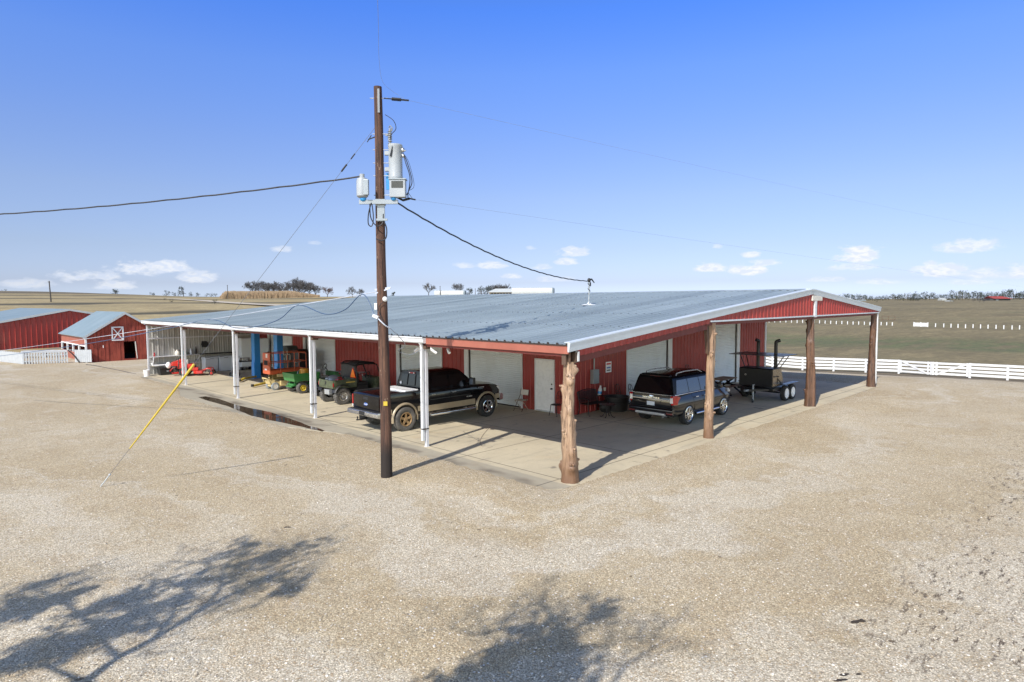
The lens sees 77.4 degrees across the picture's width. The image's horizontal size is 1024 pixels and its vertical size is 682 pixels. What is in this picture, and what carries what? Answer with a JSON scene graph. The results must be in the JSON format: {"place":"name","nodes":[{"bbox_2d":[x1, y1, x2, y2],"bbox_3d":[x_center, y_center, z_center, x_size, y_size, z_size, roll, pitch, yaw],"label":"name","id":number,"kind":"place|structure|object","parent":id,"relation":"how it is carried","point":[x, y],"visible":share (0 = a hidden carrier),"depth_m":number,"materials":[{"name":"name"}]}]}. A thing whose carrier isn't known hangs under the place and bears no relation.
{"place":"outdoors","nodes":[
{"label":"outdoors","id":0,"kind":"place"},
{"bbox_2d":[167,298,281,305],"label":"dirt road","id":1,"kind":"structure","parent":0,"point":[231,302],"depth_m":179.59,"materials":[{"name":"beige soil"}]},
{"bbox_2d":[229,356,239,376],"bbox_3d":[-16.766,1.540,38.597,0.560,1.216,0.655,-1,4,-5],"label":"hand truck","id":2,"kind":"object","parent":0,"point":[230,374],"visible":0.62,"depth_m":38.67,"materials":[{"name":"metal"}]},
{"bbox_2d":[260,338,268,362],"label":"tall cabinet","id":3,"kind":"object","parent":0,"point":[264,344],"visible":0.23,"depth_m":42.88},
{"bbox_2d":[261,362,269,374],"bbox_3d":[-15.350,1.714,39.406,0.710,0.748,0.540,-4,5,-45],"label":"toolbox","id":4,"kind":"object","parent":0,"point":[262,373],"visible":0.23,"depth_m":39.13,"materials":[{"name":"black metal"}]},
{"bbox_2d":[283,345,297,367],"bbox_3d":[-13.447,1.200,38.662,0.700,1.850,1.050,-4,5,-45],"label":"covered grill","id":5,"kind":"object","parent":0,"point":[288,347],"visible":0.36,"depth_m":38.27,"materials":[{"name":"black fabric"}]},
{"bbox_2d":[291,349,308,367],"bbox_3d":[-12.493,1.329,37.713,0.700,1.700,1.000,-4,5,-45],"label":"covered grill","id":6,"kind":"object","parent":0,"point":[302,356],"visible":0.41,"depth_m":37.40,"materials":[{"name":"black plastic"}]},
{"bbox_2d":[297,368,308,373],"bbox_3d":[-10.441,1.642,31.784,0.740,0.571,0.483,-4,5,-45],"label":"yellow drum","id":7,"kind":"object","parent":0,"point":[303,370],"visible":0.57,"depth_m":31.68,"materials":[{"name":"yellow plastic"}]},
{"bbox_2d":[316,373,340,395],"bbox_3d":[-8.402,2.099,30.452,1.827,1.048,1.100,-4,5,-45],"label":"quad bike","id":8,"kind":"object","parent":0,"point":[317,390],"visible":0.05,"depth_m":30.11,"materials":[{"name":"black metal"}]},
{"bbox_2d":[0,291,1023,381],"bbox_3d":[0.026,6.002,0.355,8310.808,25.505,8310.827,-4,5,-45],"label":"ground","id":9,"kind":"structure","parent":0,"point":[903,338],"depth_m":143.42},
{"bbox_2d":[0,308,144,349],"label":"long barn","id":10,"kind":"structure","parent":9,"relation":"on","point":[22,328],"depth_m":62.86,"materials":[{"name":"red metal"}]},
{"bbox_2d":[177,286,185,295],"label":"dense tree","id":11,"kind":"object","parent":9,"relation":"on","point":[182,290],"visible":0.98,"depth_m":368.65,"materials":[{"name":"grey plant"}]},
{"bbox_2d":[242,281,259,290],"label":"bare tree","id":12,"kind":"object","parent":9,"relation":"on","point":[249,286],"visible":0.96,"depth_m":297.67,"materials":[{"name":"grey plant"}]},
{"bbox_2d":[251,280,265,290],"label":"bare tree","id":13,"kind":"object","parent":9,"relation":"on","point":[261,283],"visible":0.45,"depth_m":305.05,"materials":[{"name":"grey plant"}]},
{"bbox_2d":[260,283,274,290],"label":"bare tree","id":14,"kind":"object","parent":9,"relation":"on","point":[266,288],"visible":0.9,"depth_m":296.48,"materials":[{"name":"grey plant"}]},
{"bbox_2d":[219,291,319,298],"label":"reeds","id":15,"kind":"object","parent":9,"relation":"on","point":[260,294],"visible":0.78,"depth_m":280.19,"materials":[{"name":"beige plant"}]},
{"bbox_2d":[269,282,279,290],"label":"bare tree","id":16,"kind":"object","parent":9,"relation":"on","point":[273,285],"visible":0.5,"depth_m":310.00,"materials":[{"name":"grey plant"}]},
{"bbox_2d":[277,280,299,290],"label":"bare tree","id":17,"kind":"object","parent":9,"relation":"on","point":[288,286],"visible":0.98,"depth_m":298.90,"materials":[{"name":"grey plant"}]},
{"bbox_2d":[283,277,300,290],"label":"bare tree","id":18,"kind":"object","parent":9,"relation":"on","point":[294,280],"visible":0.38,"depth_m":306.23,"materials":[{"name":"grey plant"}]},
{"bbox_2d":[291,280,311,292],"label":"bare tree","id":19,"kind":"object","parent":9,"relation":"on","point":[303,284],"visible":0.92,"depth_m":298.70,"materials":[{"name":"grey plant"}]},
{"bbox_2d":[300,282,318,293],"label":"bare tree","id":20,"kind":"object","parent":9,"relation":"on","point":[309,292],"visible":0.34,"depth_m":304.83,"materials":[{"name":"grey plant"}]},
{"bbox_2d":[308,283,323,294],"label":"bare tree","id":21,"kind":"object","parent":9,"relation":"on","point":[312,287],"visible":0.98,"depth_m":296.57,"materials":[{"name":"grey plant"}]},
{"bbox_2d":[322,287,333,296],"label":"bare tree","id":22,"kind":"object","parent":9,"relation":"on","point":[328,290],"visible":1,"depth_m":288.92,"materials":[{"name":"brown plant"}]},
{"bbox_2d":[345,286,359,296],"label":"bare tree","id":23,"kind":"object","parent":9,"relation":"on","point":[351,289],"visible":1,"depth_m":278.80,"materials":[{"name":"grey plant"}]},
{"bbox_2d":[423,283,435,294],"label":"bare tree","id":24,"kind":"object","parent":9,"relation":"on","point":[431,288],"visible":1,"depth_m":328.62,"materials":[{"name":"grey plant"}]},
{"bbox_2d":[434,290,465,294],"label":"storage tank","id":25,"kind":"object","parent":9,"relation":"on","point":[450,292],"visible":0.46,"depth_m":298.51,"materials":[{"name":"white metal"}]},
{"bbox_2d":[451,283,463,289],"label":"bare tree","id":26,"kind":"object","parent":9,"relation":"on","point":[457,286],"visible":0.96,"depth_m":337.98,"materials":[{"name":"grey plant"}]},
{"bbox_2d":[484,285,492,293],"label":"dense tree","id":27,"kind":"object","parent":9,"relation":"on","point":[488,289],"visible":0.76,"depth_m":343.71,"materials":[{"name":"grey plant"}]},
{"bbox_2d":[488,289,511,293],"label":"house","id":28,"kind":"structure","parent":9,"relation":"on","point":[501,291],"depth_m":329.12,"materials":[{"name":"white"}]},
{"bbox_2d":[0,352,1023,681],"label":"gravel yard","id":29,"kind":"structure","parent":9,"relation":"on","point":[68,426],"depth_m":11.47,"materials":[{"name":"beige gravel"}]},
{"bbox_2d":[0,351,22,363],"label":"picket fence","id":30,"kind":"object","parent":29,"relation":"on","point":[16,357],"visible":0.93,"depth_m":48.02,"materials":[{"name":"white wood"}]},
{"bbox_2d":[22,351,67,363],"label":"picket fence","id":31,"kind":"object","parent":29,"relation":"on","point":[43,360],"visible":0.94,"depth_m":47.48,"materials":[{"name":"white wood"}]},
{"bbox_2d":[21,349,84,357],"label":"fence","id":32,"kind":"object","parent":29,"relation":"on","point":[43,351],"visible":0.38,"depth_m":52.58,"materials":[{"name":"white wood"}]},
{"bbox_2d":[68,350,91,362],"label":"pen gate","id":33,"kind":"structure","parent":29,"relation":"on","point":[82,355],"depth_m":48.08,"materials":[{"name":"white metal"}]},
{"bbox_2d":[58,311,146,362],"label":"barn","id":34,"kind":"structure","parent":29,"relation":"on","point":[98,324],"depth_m":50.02,"materials":[{"name":"red metal"}]},
{"bbox_2d":[61,338,87,362],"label":"window frame","id":35,"kind":"structure","parent":34,"relation":"in","point":[85,339],"depth_m":50.86,"materials":[{"name":"white wood"}]},
{"bbox_2d":[356,85,413,477],"bbox_3d":[-3.075,-1.267,15.812,1.386,9.900,0.558,0,4,0],"label":"utility pole","id":36,"kind":"object","parent":29,"relation":"on","point":[395,183],"visible":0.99,"depth_m":15.73,"materials":[{"name":"brown wood"}]},
{"bbox_2d":[0,176,359,214],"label":"service cable","id":37,"kind":"object","parent":36,"relation":"attached to","point":[186,197],"visible":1,"depth_m":16.94,"materials":[{"name":"black rubber"}]},
{"bbox_2d":[2,294,373,355],"bbox_3d":[-17.472,-0.038,25.899,34.514,3.372,0.077,2,4,35],"label":"blue line","id":38,"kind":"object","parent":36,"relation":"attached to","point":[219,321],"visible":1,"depth_m":19.56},
{"bbox_2d":[1,292,374,350],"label":"white line","id":39,"kind":"object","parent":36,"relation":"attached to","point":[203,320],"visible":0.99,"depth_m":20.27,"materials":[{"name":"white"}]},
{"bbox_2d":[100,129,373,486],"bbox_3d":[-6.740,-0.752,15.574,6.857,8.904,0.062,-1,4,-6],"label":"guy wire","id":40,"kind":"object","parent":36,"relation":"attached to","point":[179,383],"visible":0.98,"depth_m":15.52,"materials":[{"name":"metal"}]},
{"bbox_2d":[384,97,408,100],"bbox_3d":[-2.822,-5.892,15.586,0.629,0.114,0.084,0,4,7],"label":"strain insulator","id":41,"kind":"object","parent":36,"relation":"attached to","point":[395,99],"visible":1,"depth_m":15.57,"materials":[{"name":"grey ceramic"}]},
{"bbox_2d":[377,0,403,98],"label":"overhead wire","id":42,"kind":"object","parent":41,"relation":"attached to","point":[378,49],"visible":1,"depth_m":10.48,"materials":[{"name":"black metal"}]},
{"bbox_2d":[409,100,995,228],"bbox_3d":[32.392,-10.408,51.110,0.006,4.310,99.981,3,5,44],"label":"primary wire","id":43,"kind":"object","parent":41,"relation":"attached to","point":[643,153],"visible":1,"depth_m":21.64,"materials":[{"name":"grey metal"}]},
{"bbox_2d":[390,328,419,354],"bbox_3d":[-3.065,0.040,17.678,0.722,0.954,3.525,0,4,3],"label":"camera cable","id":44,"kind":"object","parent":36,"relation":"attached to","point":[404,343],"visible":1,"depth_m":17.42,"materials":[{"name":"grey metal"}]},
{"bbox_2d":[397,197,415,200],"bbox_3d":[-2.584,-3.477,15.636,0.458,0.119,0.069,0,4,4],"label":"wire clamp","id":45,"kind":"object","parent":36,"relation":"attached to","point":[405,199],"visible":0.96,"depth_m":15.62,"materials":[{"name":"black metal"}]},
{"bbox_2d":[420,200,1021,286],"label":"neutral wire","id":46,"kind":"object","parent":45,"relation":"attached to","point":[647,233],"visible":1,"depth_m":21.13,"materials":[{"name":"grey metal"}]},
{"bbox_2d":[398,202,587,281],"bbox_3d":[0.178,-2.914,20.925,0.054,1.649,12.202,2,4,29],"label":"service cable","id":47,"kind":"object","parent":36,"relation":"attached to","point":[480,248],"visible":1,"depth_m":18.73,"materials":[{"name":"black rubber"}]},
{"bbox_2d":[141,367,877,489],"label":"concrete slab","id":48,"kind":"structure","parent":29,"relation":"on","point":[525,443],"depth_m":22.53,"materials":[{"name":"beige concrete"}]},
{"bbox_2d":[143,368,149,376],"bbox_3d":[-22.261,1.905,38.942,0.374,0.503,0.370,-4,5,-45],"label":"white bucket","id":49,"kind":"object","parent":48,"relation":"on","point":[146,373],"visible":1,"depth_m":38.82,"materials":[{"name":"plastic"}]},
{"bbox_2d":[156,367,173,374],"bbox_3d":[-21.568,1.866,39.775,0.840,0.470,0.600,-4,5,-45],"label":"storage bin","id":50,"kind":"object","parent":48,"relation":"on","point":[163,370],"visible":0.81,"depth_m":39.58,"materials":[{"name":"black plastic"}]},
{"bbox_2d":[166,358,189,373],"bbox_3d":[-20.567,1.611,39.403,1.397,1.018,0.669,-3,4,-35],"label":"red tiller","id":51,"kind":"object","parent":48,"relation":"on","point":[169,364],"visible":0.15,"depth_m":39.13,"materials":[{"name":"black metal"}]},
{"bbox_2d":[177,357,215,375],"bbox_3d":[-19.451,1.555,39.422,2.042,1.116,1.220,-1,4,-17],"label":"zero turn mower","id":52,"kind":"object","parent":48,"relation":"on","point":[196,370],"visible":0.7,"depth_m":39.11,"materials":[{"name":"red metal"}]},
{"bbox_2d":[201,356,217,371],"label":"chest freezer","id":53,"kind":"object","parent":48,"relation":"on","point":[211,361],"visible":0.88,"depth_m":41.19,"materials":[{"name":"metal"}]},
{"bbox_2d":[216,356,231,370],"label":"chest freezer","id":54,"kind":"object","parent":48,"relation":"on","point":[224,363],"visible":0.79,"depth_m":41.70,"materials":[{"name":"metal"}]},
{"bbox_2d":[231,355,245,369],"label":"chest freezer","id":55,"kind":"object","parent":48,"relation":"on","point":[244,368],"visible":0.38,"depth_m":42.25,"materials":[{"name":"metal"}]},
{"bbox_2d":[235,357,251,371],"bbox_3d":[-16.655,1.550,39.931,1.100,1.028,0.600,-2,4,-30],"label":"work bench","id":56,"kind":"object","parent":48,"relation":"on","point":[247,359],"visible":0.5,"depth_m":39.82,"materials":[{"name":"black metal"}]},
{"bbox_2d":[238,337,251,369],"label":"tall cabinet","id":57,"kind":"object","parent":48,"relation":"on","point":[244,347],"visible":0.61,"depth_m":42.16,"materials":[{"name":"metal"}]},
{"bbox_2d":[239,333,261,381],"bbox_3d":[-15.302,0.840,36.878,0.853,2.810,2.608,0,4,12],"label":"car lift column","id":58,"kind":"object","parent":48,"relation":"on","point":[255,356],"visible":0.83,"depth_m":37.57,"materials":[{"name":"blue metal"}]},
{"bbox_2d":[199,396,323,430],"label":"puddle","id":59,"kind":"object","parent":48,"relation":"on","point":[266,415],"visible":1,"depth_m":25.43,"materials":[{"name":"liquid"}]},
{"bbox_2d":[251,335,283,386],"bbox_3d":[-13.294,0.902,34.502,0.773,2.960,2.459,2,4,29],"label":"car lift column","id":60,"kind":"object","parent":48,"relation":"on","point":[277,343],"visible":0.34,"depth_m":35.05,"materials":[{"name":"blue metal"}]},
{"bbox_2d":[262,350,306,389],"bbox_3d":[-11.816,1.472,33.117,2.122,1.983,0.822,-4,5,-45],"label":"scissor lift","id":61,"kind":"object","parent":48,"relation":"on","point":[275,381],"visible":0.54,"depth_m":32.67,"materials":[{"name":"orange metal"}]},
{"bbox_2d":[282,364,339,393],"bbox_3d":[-10.054,1.860,32.255,2.620,1.296,1.300,-4,5,-45],"label":"utility vehicle","id":62,"kind":"object","parent":48,"relation":"on","point":[293,379],"visible":0.54,"depth_m":31.45,"materials":[{"name":"metal"}]},
{"bbox_2d":[318,360,390,404],"bbox_3d":[-7.090,1.806,28.988,3.070,1.802,1.520,-4,5,-45],"label":"utility vehicle","id":63,"kind":"object","parent":48,"relation":"on","point":[340,392],"visible":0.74,"depth_m":28.38,"materials":[{"name":"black metal"}]},
{"bbox_2d":[325,375,340,380],"bbox_3d":[-7.974,1.726,28.523,0.750,0.440,0.495,-4,5,-45],"label":"cargo bag","id":64,"kind":"object","parent":63,"relation":"on","point":[332,377],"visible":0.57,"depth_m":28.31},
{"bbox_2d":[347,366,502,430],"bbox_3d":[-3.167,2.013,23.863,6.030,1.957,2.560,-4,5,-45],"label":"pickup truck","id":65,"kind":"object","parent":48,"relation":"on","point":[451,390],"visible":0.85,"depth_m":23.15,"materials":[{"name":"black paint"}]},
{"bbox_2d":[390,386,417,391],"bbox_3d":[-4.031,1.953,22.996,0.570,0.530,1.440,-4,5,-45],"label":"tool chest","id":66,"kind":"object","parent":65,"relation":"in","point":[401,389],"visible":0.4,"depth_m":22.82,"materials":[{"name":"silver metal"}]},
{"bbox_2d":[141,289,881,483],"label":"workshop building","id":67,"kind":"structure","parent":48,"relation":"on","point":[543,348],"depth_m":26.52,"materials":[{"name":"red metal"}]},
{"bbox_2d":[151,357,165,366],"bbox_3d":[-21.691,1.265,39.794,1.450,0.578,0.155,-4,5,-45],"label":"white pipe","id":68,"kind":"object","parent":67,"relation":"attached to","point":[157,365],"visible":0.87,"depth_m":39.45,"materials":[{"name":"white plastic"}]},
{"bbox_2d":[201,341,208,346],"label":"wall reel","id":69,"kind":"object","parent":67,"relation":"attached to","point":[204,343],"depth_m":41.72,"materials":[{"name":"black plastic"}]},
{"bbox_2d":[200,352,231,354],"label":"counter board","id":70,"kind":"object","parent":67,"relation":"on","point":[215,353],"visible":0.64,"depth_m":42.10,"materials":[{"name":"black plastic"}]},
{"bbox_2d":[267,334,292,367],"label":"roller door","id":71,"kind":"structure","parent":67,"relation":"in","point":[287,340],"depth_m":43.28,"materials":[{"name":"white metal"}]},
{"bbox_2d":[303,337,335,374],"bbox_3d":[-11.666,0.501,38.685,0.120,3.216,3.890,-4,5,-45],"label":"roller door","id":72,"kind":"structure","parent":67,"relation":"in","point":[324,348],"depth_m":38.38,"materials":[{"name":"white metal"}]},
{"bbox_2d":[396,344,442,384],"bbox_3d":[-4.611,0.901,31.638,0.120,3.216,3.730,-4,5,-45],"label":"roller door","id":73,"kind":"structure","parent":67,"relation":"in","point":[403,361],"depth_m":32.10,"materials":[{"name":"white metal"}]},
{"bbox_2d":[464,349,522,407],"bbox_3d":[-0.847,1.115,27.877,0.120,3.216,3.660,-4,5,-45],"label":"roller door","id":74,"kind":"structure","parent":67,"relation":"in","point":[502,369],"depth_m":27.59,"materials":[{"name":"white metal"}]},
{"bbox_2d":[534,358,554,412],"bbox_3d":[1.313,1.784,25.715,0.158,2.126,1.060,-4,5,-45],"label":"entry door","id":75,"kind":"structure","parent":67,"relation":"in","point":[544,368],"depth_m":25.72,"materials":[{"name":"metal"}]},
{"bbox_2d":[583,278,594,304],"bbox_3d":[3.178,-1.980,26.365,0.585,1.230,0.600,-4,5,-45],"label":"service mast","id":76,"kind":"object","parent":67,"relation":"on","point":[589,285],"visible":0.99,"depth_m":26.33,"materials":[{"name":"metal"}]},
{"bbox_2d":[590,358,600,383],"bbox_3d":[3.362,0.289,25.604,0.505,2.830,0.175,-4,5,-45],"label":"disconnect box","id":77,"kind":"object","parent":67,"relation":"attached to","point":[594,375],"visible":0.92,"depth_m":25.55,"materials":[{"name":"grey metal"}]},
{"bbox_2d":[594,370,598,382],"bbox_3d":[3.381,1.428,25.573,0.340,0.520,0.013,-4,5,-45],"label":"door","id":78,"kind":"structure","parent":77,"relation":"in","point":[596,372],"depth_m":25.56,"materials":[{"name":"grey metal"}]},
{"bbox_2d":[597,385,601,394],"bbox_3d":[3.561,2.012,25.925,0.205,0.416,0.176,-4,5,-45],"label":"spray bottle","id":79,"kind":"object","parent":67,"relation":"hanging from","point":[599,391],"visible":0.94,"depth_m":25.87,"materials":[{"name":"plastic"}]},
{"bbox_2d":[606,362,610,372],"bbox_3d":[3.984,1.075,26.362,0.380,0.440,0.016,-4,5,-45],"label":"wall sign","id":80,"kind":"object","parent":67,"relation":"attached to","point":[608,366],"visible":1,"depth_m":26.35,"materials":[{"name":"white plastic"}]},
{"bbox_2d":[626,339,671,403],"bbox_3d":[6.150,0.932,28.597,3.650,3.416,0.120,-4,5,-45],"label":"roller door","id":81,"kind":"structure","parent":67,"relation":"in","point":[641,359],"depth_m":28.47,"materials":[{"name":"white metal"}]},
{"bbox_2d":[714,324,739,382],"bbox_3d":[11.101,0.599,33.534,3.510,3.416,0.120,-4,5,-45],"label":"roller door","id":82,"kind":"structure","parent":67,"relation":"in","point":[728,336],"depth_m":33.94,"materials":[{"name":"white metal"}]},
{"bbox_2d":[513,389,528,411],"bbox_3d":[0.381,2.412,25.995,0.446,0.870,0.517,3,5,40],"label":"folding chair","id":83,"kind":"object","parent":48,"relation":"on","point":[524,392],"visible":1,"depth_m":26.05,"materials":[{"name":"metal"}]},
{"bbox_2d":[549,390,561,416],"bbox_3d":[1.747,2.425,24.813,0.526,0.966,0.446,-4,5,-45],"label":"iron chair","id":84,"kind":"object","parent":48,"relation":"on","point":[556,404],"visible":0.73,"depth_m":24.78,"materials":[{"name":"black metal"}]},
{"bbox_2d":[577,388,606,416],"bbox_3d":[3.174,2.398,25.208,1.186,0.981,0.674,-4,5,-45],"label":"iron bench","id":85,"kind":"object","parent":48,"relation":"on","point":[588,398],"visible":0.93,"depth_m":25.27,"materials":[{"name":"black metal"}]},
{"bbox_2d":[599,399,610,411],"bbox_3d":[3.842,2.585,25.777,0.970,0.580,0.554,-4,5,-45],"label":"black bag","id":86,"kind":"object","parent":48,"relation":"on","point":[601,408],"visible":0.43,"depth_m":25.44,"materials":[{"name":"fabric"}]},
{"bbox_2d":[599,403,615,417],"bbox_3d":[3.650,2.660,24.422,0.640,0.505,0.640,-4,5,-45],"label":"patio table","id":87,"kind":"object","parent":48,"relation":"on","point":[607,404],"visible":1,"depth_m":24.33,"materials":[{"name":"metal"}]},
{"bbox_2d":[603,394,629,411],"bbox_3d":[4.237,2.518,25.852,1.080,0.580,1.080,-4,5,-45],"label":"black tub","id":88,"kind":"object","parent":48,"relation":"on","point":[620,401],"visible":0.91,"depth_m":25.47,"materials":[{"name":"plastic"}]},
{"bbox_2d":[629,367,729,424],"bbox_3d":[6.523,1.952,24.398,4.558,1.909,2.400,-4,5,-45],"label":"sport utility vehicle","id":89,"kind":"object","parent":48,"relation":"on","point":[673,392],"visible":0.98,"depth_m":23.06,"materials":[{"name":"black paint"}]},
{"bbox_2d":[714,376,740,395],"bbox_3d":[10.071,2.151,30.539,1.500,0.772,1.500,-4,5,-45],"label":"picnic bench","id":90,"kind":"object","parent":48,"relation":"on","point":[728,379],"visible":0.51,"depth_m":30.33,"materials":[{"name":"grey wood"}]},
{"bbox_2d":[729,338,799,402],"bbox_3d":[11.172,1.259,28.503,3.170,2.733,2.400,-4,5,-45],"label":"smoker trailer","id":91,"kind":"object","parent":48,"relation":"on","point":[752,380],"visible":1,"depth_m":28.22,"materials":[{"name":"black metal"}]},
{"bbox_2d":[834,673,861,681],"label":"soil clod","id":92,"kind":"object","parent":29,"relation":"on","point":[843,679],"visible":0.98,"depth_m":7.50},
{"bbox_2d":[851,619,865,623],"bbox_3d":[4.772,3.872,8.813,0.228,0.044,0.070,-1,4,-17],"label":"soil clod","id":93,"kind":"object","parent":29,"relation":"on","point":[857,621],"visible":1,"depth_m":8.80,"materials":[{"name":"black soil"}]},
{"bbox_2d":[512,288,554,293],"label":"storage tank","id":94,"kind":"object","parent":9,"relation":"on","point":[530,290],"visible":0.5,"depth_m":298.37,"materials":[{"name":"white metal"}]},
{"bbox_2d":[766,356,899,373],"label":"board fence","id":95,"kind":"object","parent":9,"relation":"on","point":[802,367],"visible":0.77,"depth_m":59.31,"materials":[{"name":"white wood"}]},
{"bbox_2d":[900,360,931,374],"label":"farm gate","id":96,"kind":"structure","parent":95,"relation":"attached to","point":[914,366],"depth_m":56.10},
{"bbox_2d":[913,322,927,326],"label":"pasture gate","id":97,"kind":"structure","parent":9,"relation":"on","point":[920,324],"depth_m":178.90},
{"bbox_2d":[971,292,983,299],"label":"skyline tree","id":98,"kind":"object","parent":9,"relation":"on","point":[977,295],"visible":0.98,"depth_m":812.73,"materials":[{"name":"grey plant"}]},
{"bbox_2d":[968,363,1023,379],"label":"board fence","id":99,"kind":"object","parent":9,"relation":"on","point":[1007,374],"visible":0.92,"depth_m":51.93,"materials":[{"name":"white wood"}]},
{"bbox_2d":[932,362,968,376],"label":"farm gate","id":100,"kind":"structure","parent":99,"relation":"attached to","point":[949,370],"depth_m":54.09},
{"bbox_2d":[982,296,1011,300],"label":"red roof house","id":101,"kind":"structure","parent":9,"relation":"on","point":[991,298],"depth_m":699.90,"materials":[{"name":"red metal"}]},
{"bbox_2d":[1007,289,1021,298],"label":"skyline tree","id":102,"kind":"object","parent":9,"relation":"on","point":[1013,294],"visible":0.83,"depth_m":811.15,"materials":[{"name":"grey plant"}]},
{"bbox_2d":[0,0,1023,298],"label":"sky","id":103,"kind":"structure","parent":0,"point":[912,107],"materials":[{"name":"blue"}]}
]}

